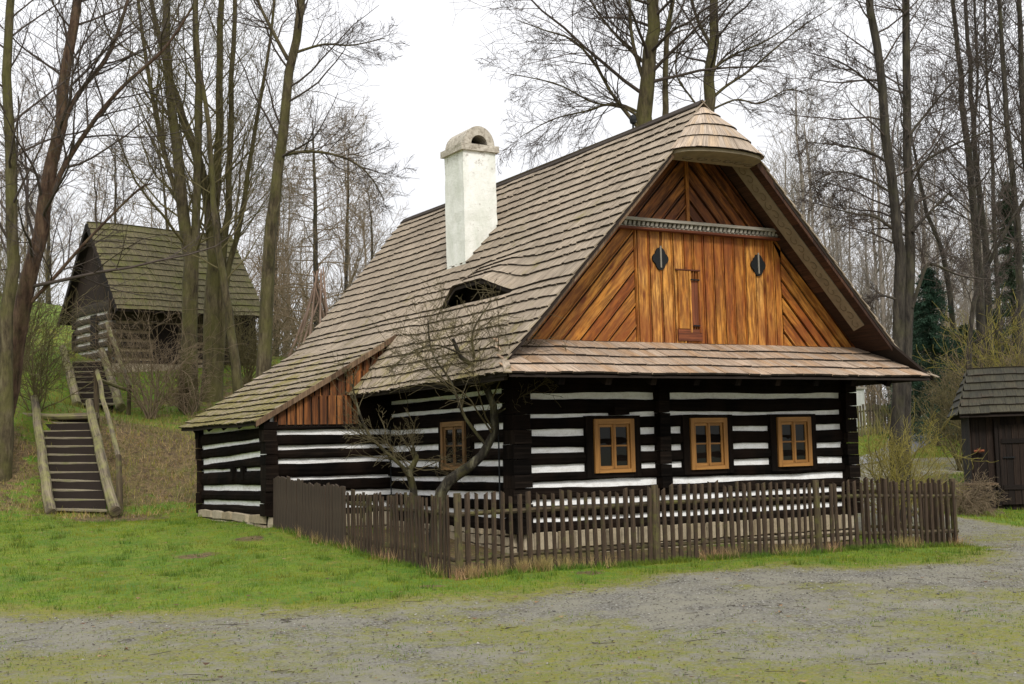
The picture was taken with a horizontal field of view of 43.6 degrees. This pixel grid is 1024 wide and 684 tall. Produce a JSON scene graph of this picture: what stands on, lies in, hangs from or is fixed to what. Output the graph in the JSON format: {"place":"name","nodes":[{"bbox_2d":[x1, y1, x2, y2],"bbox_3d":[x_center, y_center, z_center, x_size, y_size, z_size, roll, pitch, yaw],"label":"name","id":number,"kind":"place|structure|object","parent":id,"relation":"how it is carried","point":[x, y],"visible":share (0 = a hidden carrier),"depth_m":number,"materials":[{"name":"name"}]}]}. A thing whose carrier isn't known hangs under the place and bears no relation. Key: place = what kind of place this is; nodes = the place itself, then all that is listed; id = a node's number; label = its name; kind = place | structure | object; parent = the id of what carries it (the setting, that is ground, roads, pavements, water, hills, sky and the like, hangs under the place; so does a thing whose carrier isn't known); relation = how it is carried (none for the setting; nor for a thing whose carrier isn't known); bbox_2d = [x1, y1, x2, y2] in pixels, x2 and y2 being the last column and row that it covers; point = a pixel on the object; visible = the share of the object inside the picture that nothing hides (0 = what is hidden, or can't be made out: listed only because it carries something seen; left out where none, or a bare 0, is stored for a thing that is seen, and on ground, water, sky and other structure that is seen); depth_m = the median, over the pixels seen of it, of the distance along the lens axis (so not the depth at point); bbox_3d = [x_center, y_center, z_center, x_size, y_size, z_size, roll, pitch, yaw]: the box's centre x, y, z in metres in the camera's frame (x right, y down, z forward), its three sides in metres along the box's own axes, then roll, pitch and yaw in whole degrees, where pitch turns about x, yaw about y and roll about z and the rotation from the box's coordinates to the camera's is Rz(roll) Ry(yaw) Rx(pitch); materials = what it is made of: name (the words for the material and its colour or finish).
{"place":"outdoors","nodes":[
{"label":"outdoors","id":0,"kind":"place"},
{"bbox_2d":[0,497,1007,614],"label":"lawn grass","id":1,"kind":"structure","parent":0,"point":[294,580],"depth_m":16.72,"materials":[{"name":"green plant"}]},
{"bbox_2d":[0,458,1023,683],"bbox_3d":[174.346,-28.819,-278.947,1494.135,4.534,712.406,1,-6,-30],"label":"gravel road","id":2,"kind":"structure","parent":0,"point":[431,659],"depth_m":11.14,"materials":[{"name":"grey gravel"}]},
{"bbox_2d":[0,539,1023,683],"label":"grass patches","id":3,"kind":"object","parent":2,"relation":"on","point":[549,643],"visible":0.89,"depth_m":10.50,"materials":[{"name":"green plant"}]},
{"bbox_2d":[0,540,1023,683],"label":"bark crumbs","id":4,"kind":"object","parent":2,"relation":"on","point":[579,632],"visible":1,"depth_m":11.18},
{"bbox_2d":[0,400,1023,682],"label":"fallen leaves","id":5,"kind":"object","parent":2,"relation":"on","point":[400,556],"depth_m":12.94,"materials":[{"name":"brown plant"}]},
{"bbox_2d":[742,0,1023,520],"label":"bare tree","id":6,"kind":"object","parent":2,"relation":"on","point":[904,297],"visible":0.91,"depth_m":24.49,"materials":[{"name":"brown plant"}]},
{"bbox_2d":[859,418,969,523],"bbox_3d":[7.572,2.430,24.359,2.121,2.150,1.525,-4,-5,25],"label":"willow shrub","id":7,"kind":"object","parent":2,"relation":"on","point":[911,464],"visible":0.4,"depth_m":24.31,"materials":[{"name":"plant"}]},
{"bbox_2d":[926,165,1023,368],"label":"bare tree","id":8,"kind":"object","parent":2,"relation":"on","point":[982,275],"visible":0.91,"depth_m":33.89,"materials":[{"name":"brown plant"}]},
{"bbox_2d":[0,297,1023,618],"bbox_3d":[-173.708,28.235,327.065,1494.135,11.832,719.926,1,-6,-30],"label":"ground","id":9,"kind":"structure","parent":0,"point":[192,553],"depth_m":17.77,"materials":[{"name":"green plant"}]},
{"bbox_2d":[0,62,79,273],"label":"bare tree","id":10,"kind":"object","parent":9,"relation":"on","point":[17,134],"visible":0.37,"depth_m":50.06,"materials":[{"name":"brown plant"}]},
{"bbox_2d":[0,234,111,371],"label":"bare shrub","id":11,"kind":"object","parent":9,"relation":"on","point":[40,302],"visible":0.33,"depth_m":34.52,"materials":[{"name":"green plant"}]},
{"bbox_2d":[18,94,93,303],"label":"bare tree","id":12,"kind":"object","parent":9,"relation":"on","point":[48,243],"visible":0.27,"depth_m":57.97,"materials":[{"name":"brown plant"}]},
{"bbox_2d":[31,395,120,515],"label":"log stairs","id":13,"kind":"structure","parent":9,"relation":"on","point":[74,454],"depth_m":26.23,"materials":[{"name":"brown wood"}]},
{"bbox_2d":[23,412,98,419],"bbox_3d":[-10.182,1.640,28.500,1.990,0.197,0.140,-2,-5,6],"label":"edge log","id":14,"kind":"object","parent":13,"relation":"on","point":[68,416],"visible":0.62,"depth_m":28.43,"materials":[{"name":"brown wood"}]},
{"bbox_2d":[93,369,122,515],"bbox_3d":[-8.399,2.043,26.627,0.173,3.236,4.329,1,-5,-24],"label":"handrail","id":15,"kind":"object","parent":13,"relation":"attached to","point":[98,386],"visible":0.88,"depth_m":26.31,"materials":[{"name":"brown wood"}]},
{"bbox_2d":[15,290,147,418],"bbox_3d":[-10.574,0.348,29.075,4.322,3.274,3.041,-1,-5,0],"label":"bare shrub","id":16,"kind":"object","parent":9,"relation":"on","point":[36,389],"visible":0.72,"depth_m":28.99,"materials":[{"name":"plant"}]},
{"bbox_2d":[59,152,109,275],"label":"bare tree","id":17,"kind":"object","parent":9,"relation":"on","point":[90,194],"visible":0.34,"depth_m":54.97,"materials":[{"name":"brown plant"}]},
{"bbox_2d":[59,345,125,412],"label":"log stairs","id":18,"kind":"structure","parent":9,"relation":"on","point":[77,397],"depth_m":33.53,"materials":[{"name":"brown wood"}]},
{"bbox_2d":[0,0,192,481],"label":"bare tree","id":19,"kind":"object","parent":9,"relation":"on","point":[11,192],"visible":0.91,"depth_m":25.91,"materials":[{"name":"brown plant"}]},
{"bbox_2d":[0,409,201,518],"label":"dry grass","id":20,"kind":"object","parent":9,"relation":"on","point":[84,515],"visible":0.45,"depth_m":27.26,"materials":[{"name":"plant"}]},
{"bbox_2d":[73,124,140,242],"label":"bare tree","id":21,"kind":"object","parent":9,"relation":"on","point":[114,181],"visible":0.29,"depth_m":51.92,"materials":[{"name":"brown plant"}]},
{"bbox_2d":[102,322,131,414],"bbox_3d":[-10.253,0.749,33.300,0.773,3.025,4.560,0,-5,-16],"label":"handrail","id":22,"kind":"object","parent":9,"relation":"on","point":[128,409],"visible":0.57,"depth_m":32.46,"materials":[{"name":"brown wood"}]},
{"bbox_2d":[0,0,257,414],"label":"bare tree","id":23,"kind":"object","parent":9,"relation":"on","point":[49,186],"visible":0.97,"depth_m":26.89,"materials":[{"name":"brown plant"}]},
{"bbox_2d":[45,277,244,418],"bbox_3d":[-9.138,0.169,32.561,4.921,3.712,4.292,-1,-5,-7],"label":"bare shrub","id":24,"kind":"object","parent":9,"relation":"on","point":[154,411],"visible":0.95,"depth_m":31.92,"materials":[{"name":"brown plant"}]},
{"bbox_2d":[101,98,192,229],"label":"bare tree","id":25,"kind":"object","parent":9,"relation":"on","point":[165,196],"visible":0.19,"depth_m":49.90,"materials":[{"name":"brown plant"}]},
{"bbox_2d":[58,221,259,372],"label":"log granary","id":26,"kind":"structure","parent":9,"relation":"on","point":[243,294],"depth_m":37.51,"materials":[{"name":"wood"}]},
{"bbox_2d":[153,324,177,364],"bbox_3d":[-10.093,0.208,37.276,0.750,1.450,0.040,3,-6,-40],"label":"plank door","id":27,"kind":"structure","parent":26,"relation":"in","point":[164,333],"depth_m":37.29,"materials":[{"name":"brown wood"}]},
{"bbox_2d":[22,0,307,411],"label":"bare tree","id":28,"kind":"object","parent":9,"relation":"on","point":[191,228],"visible":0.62,"depth_m":33.39,"materials":[{"name":"brown plant"}]},
{"bbox_2d":[146,351,229,414],"bbox_3d":[-8.465,1.035,32.725,2.070,1.757,2.434,1,-6,-30],"label":"bare shrub","id":29,"kind":"object","parent":9,"relation":"on","point":[183,408],"visible":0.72,"depth_m":32.86,"materials":[{"name":"brown plant"}]},
{"bbox_2d":[115,0,289,393],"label":"bare tree","id":30,"kind":"object","parent":9,"relation":"on","point":[234,357],"visible":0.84,"depth_m":32.45,"materials":[{"name":"brown plant"}]},
{"bbox_2d":[62,0,348,402],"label":"bare tree","id":31,"kind":"object","parent":9,"relation":"on","point":[213,305],"visible":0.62,"depth_m":34.37,"materials":[{"name":"brown plant"}]},
{"bbox_2d":[202,100,311,289],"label":"bare tree","id":32,"kind":"object","parent":9,"relation":"on","point":[243,247],"visible":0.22,"depth_m":52.18,"materials":[{"name":"brown plant"}]},
{"bbox_2d":[200,302,314,386],"bbox_3d":[-7.120,0.057,36.258,3.595,2.520,2.753,1,-6,-30],"label":"bare shrub","id":33,"kind":"object","parent":9,"relation":"on","point":[244,359],"visible":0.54,"depth_m":35.85,"materials":[{"name":"brown plant"}]},
{"bbox_2d":[238,153,319,356],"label":"bare tree","id":34,"kind":"object","parent":9,"relation":"on","point":[279,262],"visible":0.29,"depth_m":54.90,"materials":[{"name":"brown plant"}]},
{"bbox_2d":[200,0,416,376],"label":"bare tree","id":35,"kind":"object","parent":9,"relation":"on","point":[265,329],"visible":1,"depth_m":30.89,"materials":[{"name":"brown plant"}]},
{"bbox_2d":[288,267,328,355],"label":"pole stack","id":36,"kind":"object","parent":9,"relation":"on","point":[314,295],"visible":0.53,"depth_m":41.98,"materials":[{"name":"brown wood"}]},
{"bbox_2d":[219,82,399,357],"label":"bare tree","id":37,"kind":"object","parent":9,"relation":"on","point":[316,244],"visible":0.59,"depth_m":46.77,"materials":[{"name":"brown plant"}]},
{"bbox_2d":[273,476,347,544],"bbox_3d":[-3.115,2.559,19.616,0.064,1.007,2.971,2,-6,-31],"label":"board fence","id":38,"kind":"object","parent":9,"relation":"on","point":[309,508],"visible":0.93,"depth_m":19.45,"materials":[{"name":"brown wood"}]},
{"bbox_2d":[278,93,398,317],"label":"bare tree","id":39,"kind":"object","parent":9,"relation":"on","point":[346,252],"visible":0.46,"depth_m":55.88,"materials":[{"name":"brown plant"}]},
{"bbox_2d":[326,160,409,292],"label":"bare tree","id":40,"kind":"object","parent":9,"relation":"on","point":[372,231],"visible":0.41,"depth_m":59.99,"materials":[{"name":"brown plant"}]},
{"bbox_2d":[346,489,454,577],"bbox_3d":[-1.513,2.485,16.933,0.089,1.041,3.134,2,-6,-31],"label":"picket fence","id":41,"kind":"object","parent":9,"relation":"on","point":[408,550],"visible":0.89,"depth_m":16.74,"materials":[{"name":"brown wood"}]},
{"bbox_2d":[329,267,566,552],"bbox_3d":[-0.917,1.014,18.224,3.669,4.254,2.987,-2,-5,2],"label":"fruit tree","id":42,"kind":"object","parent":9,"relation":"on","point":[456,475],"visible":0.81,"depth_m":18.38,"materials":[{"name":"brown plant"}]},
{"bbox_2d":[0,33,1023,428],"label":"distant wood","id":43,"kind":"object","parent":9,"relation":"on","point":[834,247],"visible":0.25,"depth_m":65.37,"materials":[{"name":"plant"}]},
{"bbox_2d":[178,99,938,552],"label":"timber cottage","id":44,"kind":"structure","parent":9,"relation":"on","point":[682,275],"depth_m":20.50,"materials":[{"name":"brown wood"}]},
{"bbox_2d":[438,417,474,474],"bbox_3d":[-0.878,1.626,19.937,0.128,0.870,1.080,1,-6,-30],"label":"window","id":45,"kind":"structure","parent":44,"relation":"in","point":[445,426],"depth_m":19.90,"materials":[{"name":"brown wood"}]},
{"bbox_2d":[583,415,641,477],"bbox_3d":[1.509,1.563,19.157,0.980,0.920,0.128,1,-6,-30],"label":"window","id":46,"kind":"structure","parent":44,"relation":"in","point":[599,460],"depth_m":19.11,"materials":[{"name":"brown wood"}]},
{"bbox_2d":[680,415,733,474],"bbox_3d":[3.061,1.601,20.045,0.980,0.920,0.128,1,-6,-30],"label":"window","id":47,"kind":"structure","parent":44,"relation":"in","point":[692,425],"depth_m":20.00,"materials":[{"name":"brown wood"}]},
{"bbox_2d":[767,414,817,470],"bbox_3d":[4.588,1.638,20.918,0.980,0.920,0.128,1,-6,-30],"label":"window","id":48,"kind":"structure","parent":44,"relation":"in","point":[798,426],"depth_m":20.88,"materials":[{"name":"brown wood"}]},
{"bbox_2d":[238,170,1011,427],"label":"undergrowth","id":49,"kind":"object","parent":9,"relation":"on","point":[883,401],"visible":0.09,"depth_m":53.42,"materials":[{"name":"plant"}]},
{"bbox_2d":[281,525,970,580],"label":"straw tufts","id":50,"kind":"object","parent":9,"relation":"on","point":[470,571],"visible":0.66,"depth_m":16.30,"materials":[{"name":"plant"}]},
{"bbox_2d":[449,0,813,174],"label":"bare tree","id":51,"kind":"object","parent":9,"relation":"on","point":[651,43],"visible":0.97,"depth_m":29.82,"materials":[{"name":"brown plant"}]},
{"bbox_2d":[453,478,958,577],"bbox_3d":[3.116,2.503,17.737,8.786,1.195,0.111,1,-6,-30],"label":"picket fence","id":52,"kind":"object","parent":9,"relation":"on","point":[653,503],"visible":0.81,"depth_m":17.38,"materials":[{"name":"brown wood"}]},
{"bbox_2d":[630,0,848,128],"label":"bare tree","id":53,"kind":"object","parent":9,"relation":"on","point":[710,95],"visible":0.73,"depth_m":32.96,"materials":[{"name":"brown plant"}]},
{"bbox_2d":[851,387,866,431],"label":"gate pillar","id":54,"kind":"structure","parent":9,"relation":"on","point":[859,392],"depth_m":44.87,"materials":[{"name":"paint"}]},
{"bbox_2d":[854,403,890,436],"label":"picket fence","id":55,"kind":"object","parent":9,"relation":"on","point":[861,411],"visible":0.45,"depth_m":42.17,"materials":[{"name":"wood"}]},
{"bbox_2d":[855,434,932,464],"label":"footpath","id":56,"kind":"structure","parent":9,"relation":"on","point":[915,443],"depth_m":39.70,"materials":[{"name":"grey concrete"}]},
{"bbox_2d":[863,477,958,542],"bbox_3d":[6.404,2.759,20.700,0.111,1.161,1.841,2,-6,-35],"label":"picket fence","id":57,"kind":"object","parent":9,"relation":"on","point":[911,492],"visible":0.46,"depth_m":20.46,"materials":[{"name":"brown wood"}]},
{"bbox_2d":[880,300,949,430],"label":"spruce tree","id":58,"kind":"object","parent":9,"relation":"on","point":[912,400],"visible":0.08,"depth_m":46.08,"materials":[{"name":"green plant"}]},
{"bbox_2d":[819,0,1023,366],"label":"bare tree","id":59,"kind":"object","parent":9,"relation":"on","point":[986,303],"visible":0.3,"depth_m":39.92,"materials":[{"name":"brown plant"}]},
{"bbox_2d":[853,401,998,529],"bbox_3d":[6.890,2.280,23.637,3.507,2.440,3.051,1,-6,-30],"label":"willow shrub","id":60,"kind":"object","parent":9,"relation":"on","point":[892,462],"visible":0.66,"depth_m":23.47,"materials":[{"name":"green plant"}]},
{"bbox_2d":[829,0,1023,367],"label":"bare tree","id":61,"kind":"object","parent":9,"relation":"on","point":[980,317],"visible":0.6,"depth_m":37.95,"materials":[{"name":"brown plant"}]},
{"bbox_2d":[880,267,974,447],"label":"spruce tree","id":62,"kind":"object","parent":9,"relation":"on","point":[927,308],"visible":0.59,"depth_m":40.15,"materials":[{"name":"green plant"}]},
{"bbox_2d":[865,30,990,433],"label":"bare tree","id":63,"kind":"object","parent":9,"relation":"on","point":[948,285],"visible":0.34,"depth_m":41.96,"materials":[{"name":"brown plant"}]},
{"bbox_2d":[911,423,949,433],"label":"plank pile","id":64,"kind":"object","parent":9,"relation":"on","point":[923,427],"visible":0.06,"depth_m":42.56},
{"bbox_2d":[841,431,1023,543],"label":"bank grass","id":65,"kind":"structure","parent":9,"relation":"on","point":[997,518],"depth_m":26.43,"materials":[{"name":"green plant"}]},
{"bbox_2d":[916,469,971,499],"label":"bare shrub","id":66,"kind":"object","parent":9,"relation":"on","point":[943,482],"visible":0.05,"depth_m":27.32,"materials":[{"name":"brown plant"}]},
{"bbox_2d":[872,0,1023,365],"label":"bare tree","id":67,"kind":"object","parent":9,"relation":"on","point":[1012,174],"visible":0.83,"depth_m":35.94,"materials":[{"name":"brown plant"}]},
{"bbox_2d":[911,348,990,470],"bbox_3d":[11.317,1.801,33.263,3.256,3.209,3.710,1,-6,-30],"label":"bare shrub","id":68,"kind":"object","parent":9,"relation":"on","point":[956,423],"visible":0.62,"depth_m":32.97,"materials":[{"name":"green plant"}]},
{"bbox_2d":[879,0,1023,247],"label":"bare tree","id":69,"kind":"object","parent":9,"relation":"on","point":[1018,30],"visible":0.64,"depth_m":36.94,"materials":[{"name":"brown plant"}]},
{"bbox_2d":[926,323,976,436],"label":"spruce tree","id":70,"kind":"object","parent":9,"relation":"on","point":[966,333],"visible":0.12,"depth_m":42.12,"materials":[{"name":"green plant"}]},
{"bbox_2d":[896,0,1023,366],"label":"bare tree","id":71,"kind":"object","parent":9,"relation":"on","point":[998,313],"visible":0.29,"depth_m":43.91,"materials":[{"name":"brown plant"}]},
{"bbox_2d":[912,284,1023,417],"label":"bare shrub","id":72,"kind":"object","parent":9,"relation":"on","point":[997,351],"visible":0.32,"depth_m":34.46,"materials":[{"name":"plant"}]},
{"bbox_2d":[929,463,1009,516],"bbox_3d":[9.270,3.253,26.482,1.882,1.492,2.044,1,-6,-30],"label":"bare shrub","id":73,"kind":"object","parent":9,"relation":"on","point":[965,504],"visible":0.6,"depth_m":26.20,"materials":[{"name":"brown plant"}]},
{"bbox_2d":[916,314,1023,431],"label":"bare shrub","id":74,"kind":"object","parent":9,"relation":"on","point":[1010,357],"visible":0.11,"depth_m":34.16,"materials":[{"name":"plant"}]},
{"bbox_2d":[939,294,1011,373],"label":"bare shrub","id":75,"kind":"object","parent":9,"relation":"on","point":[959,326],"visible":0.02,"depth_m":46.32,"materials":[{"name":"plant"}]},
{"bbox_2d":[946,317,1012,414],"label":"spruce tree","id":76,"kind":"object","parent":9,"relation":"on","point":[997,343],"visible":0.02,"depth_m":44.96,"materials":[{"name":"green plant"}]},
{"bbox_2d":[964,483,997,509],"bbox_3d":[10.175,3.345,27.754,0.670,0.570,0.560,-3,-5,15],"label":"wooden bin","id":77,"kind":"object","parent":9,"relation":"on","point":[986,492],"visible":0.25,"depth_m":27.49,"materials":[{"name":"brown wood"}]},
{"bbox_2d":[939,321,1023,375],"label":"bare shrub","id":78,"kind":"object","parent":9,"relation":"on","point":[999,353],"visible":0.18,"depth_m":34.76,"materials":[{"name":"plant"}]},
{"bbox_2d":[946,366,1023,509],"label":"plank shed","id":79,"kind":"structure","parent":9,"relation":"on","point":[987,407],"depth_m":28.00,"materials":[{"name":"brown wood"}]},
{"bbox_2d":[993,420,1023,505],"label":"double door","id":80,"kind":"structure","parent":79,"relation":"in","point":[1014,491],"depth_m":27.78,"materials":[{"name":"brown wood"}]},
{"bbox_2d":[984,181,1023,366],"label":"spruce tree","id":81,"kind":"object","parent":9,"relation":"on","point":[1011,283],"visible":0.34,"depth_m":44.37,"materials":[{"name":"green plant"}]},
{"bbox_2d":[0,0,1023,428],"label":"sky","id":82,"kind":"structure","parent":0,"point":[434,92],"materials":[{"name":"white"}]}
]}

